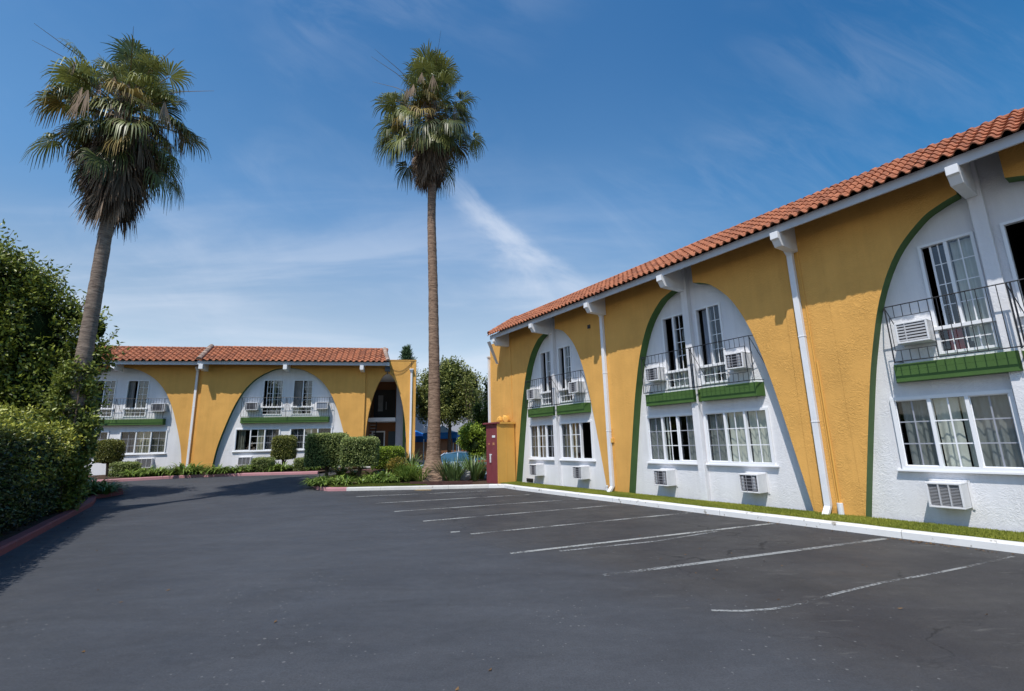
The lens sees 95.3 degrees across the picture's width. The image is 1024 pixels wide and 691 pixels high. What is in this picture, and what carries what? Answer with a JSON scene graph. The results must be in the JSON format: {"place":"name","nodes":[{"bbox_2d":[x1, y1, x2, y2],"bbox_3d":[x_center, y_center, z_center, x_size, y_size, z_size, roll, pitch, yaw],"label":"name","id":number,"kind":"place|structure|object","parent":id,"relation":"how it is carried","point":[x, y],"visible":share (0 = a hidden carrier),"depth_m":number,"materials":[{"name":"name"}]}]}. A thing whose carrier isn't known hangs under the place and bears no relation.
{"place":"outdoors","nodes":[
{"label":"outdoors","id":0,"kind":"place"},
{"bbox_2d":[0,492,97,541],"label":"planting bed","id":1,"kind":"object","parent":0,"point":[22,528],"visible":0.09,"depth_m":9.73,"materials":[{"name":"soil"}]},
{"bbox_2d":[0,414,75,537],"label":"clipped hedge","id":2,"kind":"object","parent":1,"relation":"on","point":[19,510],"visible":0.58,"depth_m":9.25,"materials":[{"name":"green plant"}]},
{"bbox_2d":[0,396,92,499],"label":"loose shrub","id":3,"kind":"object","parent":1,"relation":"on","point":[24,416],"visible":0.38,"depth_m":10.36,"materials":[{"name":"green plant"}]},
{"bbox_2d":[0,219,129,465],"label":"evergreen tree","id":4,"kind":"object","parent":1,"relation":"on","point":[37,341],"visible":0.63,"depth_m":14.39,"materials":[{"name":"green plant"}]},
{"bbox_2d":[86,481,128,494],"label":"strappy plant","id":5,"kind":"object","parent":1,"relation":"on","point":[106,490],"visible":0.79,"depth_m":15.84,"materials":[{"name":"green plant"}]},
{"bbox_2d":[95,480,131,492],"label":"strappy plant","id":6,"kind":"object","parent":1,"relation":"on","point":[99,483],"visible":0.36,"depth_m":16.45,"materials":[{"name":"green plant"}]},
{"bbox_2d":[21,23,211,512],"bbox_3d":[-11.747,-2.567,13.636,4.103,14.242,4.553,-1,-12,0],"label":"palm tree","id":7,"kind":"object","parent":1,"relation":"on","point":[120,168],"visible":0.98,"depth_m":13.56,"materials":[{"name":"green plant"}]},
{"bbox_2d":[30,352,109,512],"bbox_3d":[-11.939,2.229,12.370,1.943,4.545,1.625,8,-15,-37],"label":"ivy","id":8,"kind":"object","parent":7,"relation":"attached to","point":[63,382],"visible":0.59,"depth_m":12.37,"materials":[{"name":"green plant"}]},
{"bbox_2d":[88,467,349,479],"bbox_3d":[-16.645,5.976,21.298,18.002,0.077,5.100,1,-12,-10],"label":"planting bed","id":9,"kind":"object","parent":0,"point":[100,477],"visible":0.2,"depth_m":21.69,"materials":[{"name":"soil"}]},
{"bbox_2d":[93,438,126,476],"bbox_3d":[-19.001,5.311,21.991,1.188,1.883,1.130,1,-12,-11],"label":"topiary","id":10,"kind":"object","parent":9,"relation":"on","point":[109,451],"visible":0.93,"depth_m":21.78,"materials":[{"name":"green plant"}]},
{"bbox_2d":[108,460,141,476],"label":"box shrub","id":11,"kind":"object","parent":9,"relation":"on","point":[117,467],"visible":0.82,"depth_m":20.97,"materials":[{"name":"green plant"}]},
{"bbox_2d":[113,467,146,476],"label":"strappy plant","id":12,"kind":"object","parent":9,"relation":"on","point":[128,473],"visible":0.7,"depth_m":20.64,"materials":[{"name":"green plant"}]},
{"bbox_2d":[140,466,168,475],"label":"strappy plant","id":13,"kind":"object","parent":9,"relation":"on","point":[155,473],"visible":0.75,"depth_m":20.71,"materials":[{"name":"green plant"}]},
{"bbox_2d":[161,462,202,475],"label":"strappy plant","id":14,"kind":"object","parent":9,"relation":"on","point":[178,469],"visible":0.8,"depth_m":20.86,"materials":[{"name":"green plant"}]},
{"bbox_2d":[197,465,221,474],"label":"strappy plant","id":15,"kind":"object","parent":9,"relation":"on","point":[209,472],"visible":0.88,"depth_m":21.09,"materials":[{"name":"green plant"}]},
{"bbox_2d":[206,463,233,473],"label":"strappy plant","id":16,"kind":"object","parent":9,"relation":"on","point":[224,468],"visible":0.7,"depth_m":21.18,"materials":[{"name":"green plant"}]},
{"bbox_2d":[224,465,247,472],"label":"strappy plant","id":17,"kind":"object","parent":9,"relation":"on","point":[239,469],"visible":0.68,"depth_m":21.47,"materials":[{"name":"green plant"}]},
{"bbox_2d":[250,456,275,472],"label":"box shrub","id":18,"kind":"object","parent":9,"relation":"on","point":[260,463],"visible":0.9,"depth_m":22.02,"materials":[{"name":"green plant"}]},
{"bbox_2d":[271,461,290,471],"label":"strappy plant","id":19,"kind":"object","parent":9,"relation":"on","point":[283,467],"visible":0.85,"depth_m":22.15,"materials":[{"name":"green plant"}]},
{"bbox_2d":[270,434,298,463],"bbox_3d":[-11.498,5.428,23.502,1.233,1.903,1.150,1,-12,-11],"label":"topiary","id":20,"kind":"object","parent":9,"relation":"on","point":[284,448],"visible":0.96,"depth_m":23.20,"materials":[{"name":"green plant"}]},
{"bbox_2d":[292,457,312,470],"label":"box shrub","id":21,"kind":"object","parent":9,"relation":"on","point":[298,464],"visible":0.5,"depth_m":22.33,"materials":[{"name":"green plant"}]},
{"bbox_2d":[325,469,493,486],"bbox_3d":[-4.062,5.654,20.083,7.200,0.541,6.820,-1,-12,0],"label":"planting bed","id":22,"kind":"object","parent":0,"point":[480,481],"visible":0.11,"depth_m":18.05,"materials":[{"name":"soil"}]},
{"bbox_2d":[297,476,323,485],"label":"strappy plant","id":23,"kind":"object","parent":22,"relation":"on","point":[309,481],"visible":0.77,"depth_m":17.12,"materials":[{"name":"green plant"}]},
{"bbox_2d":[309,477,335,487],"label":"strappy plant","id":24,"kind":"object","parent":22,"relation":"on","point":[323,482],"visible":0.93,"depth_m":16.89,"materials":[{"name":"green plant"}]},
{"bbox_2d":[303,432,349,477],"bbox_3d":[-7.674,4.587,19.365,1.745,1.983,1.510,1,-12,-11],"label":"topiary","id":25,"kind":"object","parent":22,"relation":"on","point":[321,449],"visible":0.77,"depth_m":18.83,"materials":[{"name":"green plant"}]},
{"bbox_2d":[329,467,353,474],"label":"strappy plant","id":26,"kind":"object","parent":22,"relation":"on","point":[339,471],"visible":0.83,"depth_m":20.00,"materials":[{"name":"green plant"}]},
{"bbox_2d":[333,475,360,484],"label":"strappy plant","id":27,"kind":"object","parent":22,"relation":"on","point":[347,481],"visible":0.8,"depth_m":17.16,"materials":[{"name":"green plant"}]},
{"bbox_2d":[340,467,369,478],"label":"strappy plant","id":28,"kind":"object","parent":22,"relation":"on","point":[354,472],"visible":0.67,"depth_m":19.15,"materials":[{"name":"green plant"}]},
{"bbox_2d":[339,436,380,478],"bbox_3d":[-6.077,4.533,18.638,1.581,1.870,1.432,1,-12,-11],"label":"topiary","id":29,"kind":"object","parent":22,"relation":"on","point":[360,452],"visible":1,"depth_m":18.19,"materials":[{"name":"green plant"}]},
{"bbox_2d":[330,485,411,486],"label":"lawn","id":30,"kind":"structure","parent":22,"relation":"on","point":[370,485],"depth_m":16.80,"materials":[{"name":"green plant"}]},
{"bbox_2d":[322,482,425,485],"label":"grass","id":31,"kind":"structure","parent":30,"relation":"on","point":[366,484],"depth_m":16.96,"materials":[{"name":"green plant"}]},
{"bbox_2d":[362,472,385,482],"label":"strappy plant","id":32,"kind":"object","parent":22,"relation":"on","point":[373,478],"visible":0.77,"depth_m":17.73,"materials":[{"name":"green plant"}]},
{"bbox_2d":[372,468,400,478],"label":"strappy plant","id":33,"kind":"object","parent":22,"relation":"on","point":[383,475],"visible":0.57,"depth_m":18.24,"materials":[{"name":"green plant"}]},
{"bbox_2d":[371,445,404,469],"bbox_3d":[-5.627,5.060,21.128,1.636,1.110,1.342,1,-12,-11],"label":"round shrub","id":34,"kind":"object","parent":22,"relation":"on","point":[387,453],"visible":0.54,"depth_m":20.68,"materials":[{"name":"green plant"}]},
{"bbox_2d":[383,456,410,476],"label":"coppery shrub","id":35,"kind":"object","parent":22,"relation":"on","point":[390,464],"visible":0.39,"depth_m":18.99,"materials":[{"name":"brown plant"}]},
{"bbox_2d":[393,464,417,481],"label":"strappy plant","id":36,"kind":"object","parent":22,"relation":"on","point":[407,475],"visible":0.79,"depth_m":18.02,"materials":[{"name":"green plant"}]},
{"bbox_2d":[395,449,419,465],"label":"sword plant","id":37,"kind":"object","parent":22,"relation":"on","point":[413,459],"visible":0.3,"depth_m":20.44,"materials":[{"name":"green plant"}]},
{"bbox_2d":[400,463,424,480],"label":"strappy plant","id":38,"kind":"object","parent":22,"relation":"on","point":[420,469],"visible":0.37,"depth_m":18.18,"materials":[{"name":"green plant"}]},
{"bbox_2d":[406,465,432,481],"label":"strappy plant","id":39,"kind":"object","parent":22,"relation":"on","point":[417,479],"visible":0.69,"depth_m":17.73,"materials":[{"name":"green plant"}]},
{"bbox_2d":[370,33,487,480],"bbox_3d":[-3.704,-4.290,20.288,5.442,19.757,5.349,-1,-12,0],"label":"palm tree","id":40,"kind":"object","parent":22,"relation":"on","point":[433,146],"visible":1,"depth_m":20.54,"materials":[{"name":"green plant"}]},
{"bbox_2d":[410,481,472,485],"bbox_3d":[-2.577,5.015,16.986,2.304,0.150,0.050,-2,-12,2],"label":"edging board","id":41,"kind":"object","parent":22,"relation":"on","point":[447,482],"visible":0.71,"depth_m":16.96,"materials":[{"name":"brown wood"}]},
{"bbox_2d":[428,456,464,480],"bbox_3d":[-2.505,4.822,18.207,1.635,1.030,1.818,3,-12,-21],"label":"sword plant","id":42,"kind":"object","parent":22,"relation":"on","point":[443,475],"visible":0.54,"depth_m":17.86,"materials":[{"name":"green plant"}]},
{"bbox_2d":[439,454,467,480],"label":"sword plant","id":43,"kind":"object","parent":22,"relation":"on","point":[452,475],"visible":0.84,"depth_m":17.50,"materials":[{"name":"green plant"}]},
{"bbox_2d":[460,469,470,480],"bbox_3d":[-1.871,5.080,18.243,0.567,0.486,0.540,-1,-12,0],"label":"rock","id":44,"kind":"object","parent":22,"relation":"on","point":[466,476],"visible":0.59,"depth_m":18.05,"materials":[{"name":"grey stone"}]},
{"bbox_2d":[450,454,486,480],"bbox_3d":[-1.614,4.812,18.595,2.000,1.169,1.799,9,-15,-41],"label":"sword plant","id":45,"kind":"object","parent":22,"relation":"on","point":[476,470],"visible":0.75,"depth_m":18.30,"materials":[{"name":"green plant"}]},
{"bbox_2d":[471,455,486,478],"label":"sword plant","id":46,"kind":"object","parent":22,"relation":"on","point":[481,476],"visible":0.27,"depth_m":19.44,"materials":[{"name":"green plant"}]},
{"bbox_2d":[0,459,1023,690],"bbox_3d":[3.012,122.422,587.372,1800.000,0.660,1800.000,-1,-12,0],"label":"parking lot","id":47,"kind":"structure","parent":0,"point":[371,590],"depth_m":4.82,"materials":[{"name":"grey asphalt"}]},
{"bbox_2d":[0,487,122,555],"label":"kerb","id":48,"kind":"structure","parent":47,"relation":"on","point":[14,542],"depth_m":9.80,"materials":[{"name":"red paint"}]},
{"bbox_2d":[97,471,318,481],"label":"kerb","id":49,"kind":"structure","parent":47,"relation":"on","point":[215,475],"depth_m":21.11,"materials":[{"name":"pink paint"}]},
{"bbox_2d":[84,344,416,474],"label":"motel building","id":50,"kind":"structure","parent":47,"relation":"on","point":[208,392],"depth_m":24.99,"materials":[{"name":"yellow paint"}]},
{"bbox_2d":[94,431,109,440],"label":"window","id":51,"kind":"structure","parent":50,"relation":"in","point":[104,434],"depth_m":23.69,"materials":[{"name":"white plastic"}]},
{"bbox_2d":[93,380,116,416],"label":"window","id":52,"kind":"structure","parent":50,"relation":"in","point":[104,394],"depth_m":24.01,"materials":[{"name":"white plastic"}]},
{"bbox_2d":[122,380,149,416],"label":"window","id":53,"kind":"structure","parent":50,"relation":"in","point":[132,383],"depth_m":24.30,"materials":[{"name":"white plastic"}]},
{"bbox_2d":[119,430,167,454],"bbox_3d":[-18.944,4.988,23.967,2.300,1.215,0.233,1,-12,-11],"label":"window","id":54,"kind":"structure","parent":50,"relation":"in","point":[159,440],"depth_m":24.00,"materials":[{"name":"white plastic"}]},
{"bbox_2d":[136,458,154,467],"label":"air conditioner","id":55,"kind":"object","parent":50,"relation":"attached to","point":[148,462],"visible":0.66,"depth_m":23.64,"materials":[{"name":"grey metal"}]},
{"bbox_2d":[150,403,168,411],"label":"air conditioner","id":56,"kind":"object","parent":50,"relation":"attached to","point":[160,407],"visible":0.97,"depth_m":24.10,"materials":[{"name":"grey metal"}]},
{"bbox_2d":[237,456,252,465],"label":"air conditioner","id":57,"kind":"object","parent":50,"relation":"attached to","point":[244,460],"visible":0.84,"depth_m":24.33,"materials":[{"name":"grey metal"}]},
{"bbox_2d":[244,402,260,410],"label":"air conditioner","id":58,"kind":"object","parent":50,"relation":"attached to","point":[248,407],"visible":0.98,"depth_m":24.79,"materials":[{"name":"grey metal"}]},
{"bbox_2d":[233,428,280,451],"bbox_3d":[-13.543,5.032,24.828,2.350,1.215,0.232,1,-12,-11],"label":"window","id":59,"kind":"structure","parent":50,"relation":"in","point":[262,445],"depth_m":24.84,"materials":[{"name":"white plastic"}]},
{"bbox_2d":[260,380,283,414],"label":"window","id":60,"kind":"structure","parent":50,"relation":"in","point":[281,382],"depth_m":25.41,"materials":[{"name":"white glass"}]},
{"bbox_2d":[291,380,313,414],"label":"window","id":61,"kind":"structure","parent":50,"relation":"in","point":[298,385],"depth_m":25.71,"materials":[{"name":"white plastic"}]},
{"bbox_2d":[290,427,331,450],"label":"window","id":62,"kind":"structure","parent":50,"relation":"in","point":[300,433],"depth_m":25.36,"materials":[{"name":"white plastic"}]},
{"bbox_2d":[316,402,329,409],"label":"air conditioner","id":63,"kind":"object","parent":50,"relation":"attached to","point":[322,406],"visible":0.96,"depth_m":25.45,"materials":[{"name":"white metal"}]},
{"bbox_2d":[388,431,395,445],"bbox_3d":[-7.455,6.458,29.169,0.600,2.150,0.070,1,-12,-11],"label":"door","id":64,"kind":"structure","parent":50,"relation":"in","point":[391,434],"depth_m":29.24,"materials":[{"name":"grey"}]},
{"bbox_2d":[313,469,367,490],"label":"kerb","id":65,"kind":"structure","parent":47,"relation":"on","point":[323,488],"depth_m":16.62,"materials":[{"name":"pink paint"}]},
{"bbox_2d":[399,344,422,453],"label":"fir tree","id":66,"kind":"object","parent":47,"relation":"on","point":[406,353],"visible":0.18,"depth_m":44.31,"materials":[{"name":"green plant"}]},
{"bbox_2d":[405,430,426,441],"bbox_3d":[-7.708,7.891,35.681,3.600,3.100,3.600,-1,-12,0],"label":"shade canopy","id":67,"kind":"object","parent":47,"relation":"on","point":[418,436],"visible":0.11,"depth_m":34.08,"materials":[{"name":"blue fabric"}]},
{"bbox_2d":[346,484,488,490],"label":"kerb","id":68,"kind":"structure","parent":47,"relation":"on","point":[418,487],"depth_m":16.61,"materials":[{"name":"white concrete"}]},
{"bbox_2d":[423,426,460,463],"bbox_3d":[-4.826,7.130,32.453,2.301,3.150,2.301,-1,-12,0],"label":"shade canopy","id":69,"kind":"object","parent":47,"relation":"on","point":[444,433],"visible":0.38,"depth_m":31.50,"materials":[{"name":"blue fabric"}]},
{"bbox_2d":[415,355,485,452],"bbox_3d":[-4.235,4.469,31.388,5.394,7.711,4.746,-1,-12,0],"label":"broadleaf tree","id":70,"kind":"object","parent":47,"relation":"on","point":[452,404],"visible":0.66,"depth_m":30.35,"materials":[{"name":"green plant"}]},
{"bbox_2d":[415,396,486,459],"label":"motel building","id":71,"kind":"structure","parent":47,"relation":"on","point":[421,427],"depth_m":44.97,"materials":[{"name":"grey paint"}]},
{"bbox_2d":[418,451,486,473],"bbox_3d":[-3.006,6.303,24.446,4.220,1.446,1.960,-1,-12,-2],"label":"parked car","id":72,"kind":"object","parent":47,"relation":"on","point":[452,456],"visible":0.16,"depth_m":23.87,"materials":[{"name":"blue paint"}]},
{"bbox_2d":[458,371,481,423],"bbox_3d":[-2.530,4.407,29.587,1.776,5.657,1.008,-1,-12,0],"label":"airy tree","id":73,"kind":"object","parent":47,"relation":"on","point":[469,401],"visible":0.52,"depth_m":29.76,"materials":[{"name":"green plant"}]},
{"bbox_2d":[455,420,485,461],"bbox_3d":[-1.813,4.807,21.368,1.678,2.795,1.456,-1,-12,0],"label":"citrus tree","id":74,"kind":"object","parent":47,"relation":"on","point":[472,440],"visible":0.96,"depth_m":21.12,"materials":[{"name":"green plant"}]},
{"bbox_2d":[470,377,490,453],"bbox_3d":[-0.940,4.159,24.016,2.185,5.327,1.636,-6,-13,23],"label":"juniper","id":75,"kind":"object","parent":47,"relation":"on","point":[480,418],"visible":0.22,"depth_m":23.98,"materials":[{"name":"green plant"}]},
{"bbox_2d":[561,531,718,550],"bbox_3d":[2.141,3.096,7.381,3.063,0.001,0.193,3,-13,-22],"label":"parking line","id":76,"kind":"object","parent":47,"relation":"on","point":[636,543],"visible":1,"depth_m":7.24,"materials":[{"name":"grey paint"}]},
{"bbox_2d":[511,523,773,553],"bbox_3d":[2.402,3.158,7.710,5.189,0.001,0.090,3,-12,-21],"label":"parking line","id":77,"kind":"object","parent":47,"relation":"on","point":[632,539],"visible":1,"depth_m":7.52,"materials":[{"name":"grey paint"}]},
{"bbox_2d":[486,107,1023,531],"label":"motel building","id":78,"kind":"structure","parent":47,"relation":"on","point":[838,399],"depth_m":9.25,"materials":[{"name":"yellow paint"}]},
{"bbox_2d":[527,388,540,400],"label":"air conditioner","id":79,"kind":"object","parent":78,"relation":"attached to","point":[534,394],"visible":1,"depth_m":16.94,"materials":[{"name":"grey metal"}]},
{"bbox_2d":[529,463,544,475],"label":"air conditioner","id":80,"kind":"object","parent":78,"relation":"attached to","point":[537,469],"visible":1,"depth_m":16.42,"materials":[{"name":"grey metal"}]},
{"bbox_2d":[528,423,553,459],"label":"window","id":81,"kind":"structure","parent":78,"relation":"in","point":[537,446],"depth_m":16.81,"materials":[{"name":"white plastic"}]},
{"bbox_2d":[539,350,550,404],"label":"window","id":82,"kind":"structure","parent":78,"relation":"in","point":[547,393],"depth_m":16.92,"materials":[{"name":"white plastic"}]},
{"bbox_2d":[557,344,573,402],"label":"window","id":83,"kind":"structure","parent":78,"relation":"in","point":[565,352],"depth_m":16.06,"materials":[{"name":"white plastic"}]},
{"bbox_2d":[568,380,585,394],"bbox_3d":[2.108,1.367,15.181,0.364,0.420,0.500,6,-14,-33],"label":"air conditioner","id":84,"kind":"object","parent":78,"relation":"attached to","point":[573,388],"visible":0.99,"depth_m":15.06,"materials":[{"name":"grey metal"}]},
{"bbox_2d":[559,420,595,461],"bbox_3d":[2.139,3.118,15.229,0.232,1.270,1.730,6,-14,-33],"label":"window","id":85,"kind":"structure","parent":78,"relation":"in","point":[569,446],"depth_m":15.39,"materials":[{"name":"white plastic"}]},
{"bbox_2d":[572,465,590,479],"bbox_3d":[2.172,3.986,14.641,0.364,0.450,0.500,6,-14,-33],"label":"air conditioner","id":86,"kind":"object","parent":78,"relation":"attached to","point":[581,472],"visible":1,"depth_m":14.51,"materials":[{"name":"grey metal"}]},
{"bbox_2d":[644,366,666,383],"bbox_3d":[3.876,0.786,12.571,0.364,0.420,0.510,6,-14,-33],"label":"air conditioner","id":87,"kind":"object","parent":78,"relation":"attached to","point":[652,374],"visible":0.99,"depth_m":12.44,"materials":[{"name":"grey metal"}]},
{"bbox_2d":[653,468,677,486],"bbox_3d":[3.940,3.406,12.032,0.364,0.450,0.510,6,-14,-33],"label":"air conditioner","id":88,"kind":"object","parent":78,"relation":"attached to","point":[664,476],"visible":1,"depth_m":11.91,"materials":[{"name":"grey metal"}]},
{"bbox_2d":[645,413,697,464],"bbox_3d":[4.202,2.440,12.184,0.232,1.270,1.690,6,-14,-33],"label":"window","id":89,"kind":"structure","parent":78,"relation":"in","point":[659,440],"depth_m":12.32,"materials":[{"name":"white plastic"}]},
{"bbox_2d":[661,313,689,388],"bbox_3d":[4.374,0.153,12.331,0.231,1.940,0.830,6,-14,-33],"label":"window","id":90,"kind":"structure","parent":78,"relation":"in","point":[677,380],"depth_m":12.36,"materials":[{"name":"white plastic"}]},
{"bbox_2d":[694,302,728,384],"bbox_3d":[4.938,-0.034,11.490,0.221,1.940,0.810,6,-14,-33],"label":"window","id":91,"kind":"structure","parent":78,"relation":"in","point":[707,319],"depth_m":11.55,"materials":[{"name":"white plastic"}]},
{"bbox_2d":[724,351,753,371],"bbox_3d":[5.169,0.362,10.662,0.364,0.420,0.500,6,-14,-33],"label":"air conditioner","id":92,"kind":"object","parent":78,"relation":"attached to","point":[735,361],"visible":0.81,"depth_m":10.55,"materials":[{"name":"grey metal"}]},
{"bbox_2d":[703,407,778,466],"bbox_3d":[5.200,2.112,10.711,0.232,1.270,1.730,6,-14,-33],"label":"window","id":93,"kind":"structure","parent":78,"relation":"in","point":[760,425],"depth_m":10.71,"materials":[{"name":"white plastic"}]},
{"bbox_2d":[738,471,769,493],"bbox_3d":[5.234,2.981,10.123,0.364,0.450,0.500,6,-14,-33],"label":"air conditioner","id":94,"kind":"object","parent":78,"relation":"attached to","point":[753,482],"visible":1,"depth_m":10.02,"materials":[{"name":"grey metal"}]},
{"bbox_2d":[894,318,935,347],"bbox_3d":[6.950,-0.222,8.037,0.360,0.420,0.510,6,-14,-33],"label":"air conditioner","id":95,"kind":"object","parent":78,"relation":"attached to","point":[914,332],"visible":0.94,"depth_m":7.93,"materials":[{"name":"grey metal"}]},
{"bbox_2d":[925,479,975,509],"bbox_3d":[7.014,2.397,7.498,0.360,0.450,0.510,6,-14,-33],"label":"air conditioner","id":96,"kind":"object","parent":78,"relation":"attached to","point":[949,493],"visible":1,"depth_m":7.40,"materials":[{"name":"grey metal"}]},
{"bbox_2d":[889,389,1023,474],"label":"window","id":97,"kind":"structure","parent":78,"relation":"in","point":[996,432],"depth_m":7.59,"materials":[{"name":"white plastic"}]},
{"bbox_2d":[917,231,1000,354],"bbox_3d":[7.448,-0.856,7.797,0.233,1.940,0.830,6,-14,-33],"label":"window","id":98,"kind":"structure","parent":78,"relation":"in","point":[966,259],"depth_m":7.76,"materials":[{"name":"white plastic"}]},
{"bbox_2d":[999,217,1023,319],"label":"window","id":99,"kind":"structure","parent":78,"relation":"in","point":[1002,225],"depth_m":7.25,"materials":[{"name":"white plastic"}]},
{"bbox_2d":[489,484,1023,553],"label":"kerb","id":100,"kind":"structure","parent":47,"relation":"on","point":[987,543],"depth_m":8.15,"materials":[{"name":"white paint"}]},
{"bbox_2d":[628,538,884,572],"bbox_3d":[3.413,2.856,6.366,4.912,0.001,0.105,3,-12,-19],"label":"parking line","id":101,"kind":"object","parent":47,"relation":"on","point":[718,560],"visible":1,"depth_m":6.29,"materials":[{"name":"grey paint"}]},
{"bbox_2d":[712,556,1012,611],"bbox_3d":[4.178,2.573,5.083,4.845,0.001,0.240,3,-12,-19],"label":"parking line","id":102,"kind":"object","parent":47,"relation":"on","point":[844,591],"visible":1,"depth_m":4.81,"materials":[{"name":"grey paint"}]},
{"bbox_2d":[0,0,1023,392],"label":"sky","id":103,"kind":"structure","parent":0,"point":[619,136],"materials":[{"name":"blue"}]},
{"bbox_2d":[500,481,1023,541],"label":"turf strip","id":104,"kind":"object","parent":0,"point":[820,519],"visible":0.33,"depth_m":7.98,"materials":[{"name":"green plant"}]},
{"bbox_2d":[483,422,515,483],"bbox_3d":[-0.478,4.041,17.656,0.870,2.225,0.978,6,-14,-33],"label":"utility locker","id":105,"kind":"object","parent":104,"relation":"on","point":[500,447],"visible":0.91,"depth_m":17.34,"materials":[{"name":"yellow paint"}]},
{"bbox_2d":[497,415,509,421],"bbox_3d":[-0.346,2.841,18.056,0.550,0.281,0.371,-7,-13,24],"label":"cloth bundle","id":106,"kind":"object","parent":105,"relation":"on","point":[505,418],"visible":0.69,"depth_m":17.95,"materials":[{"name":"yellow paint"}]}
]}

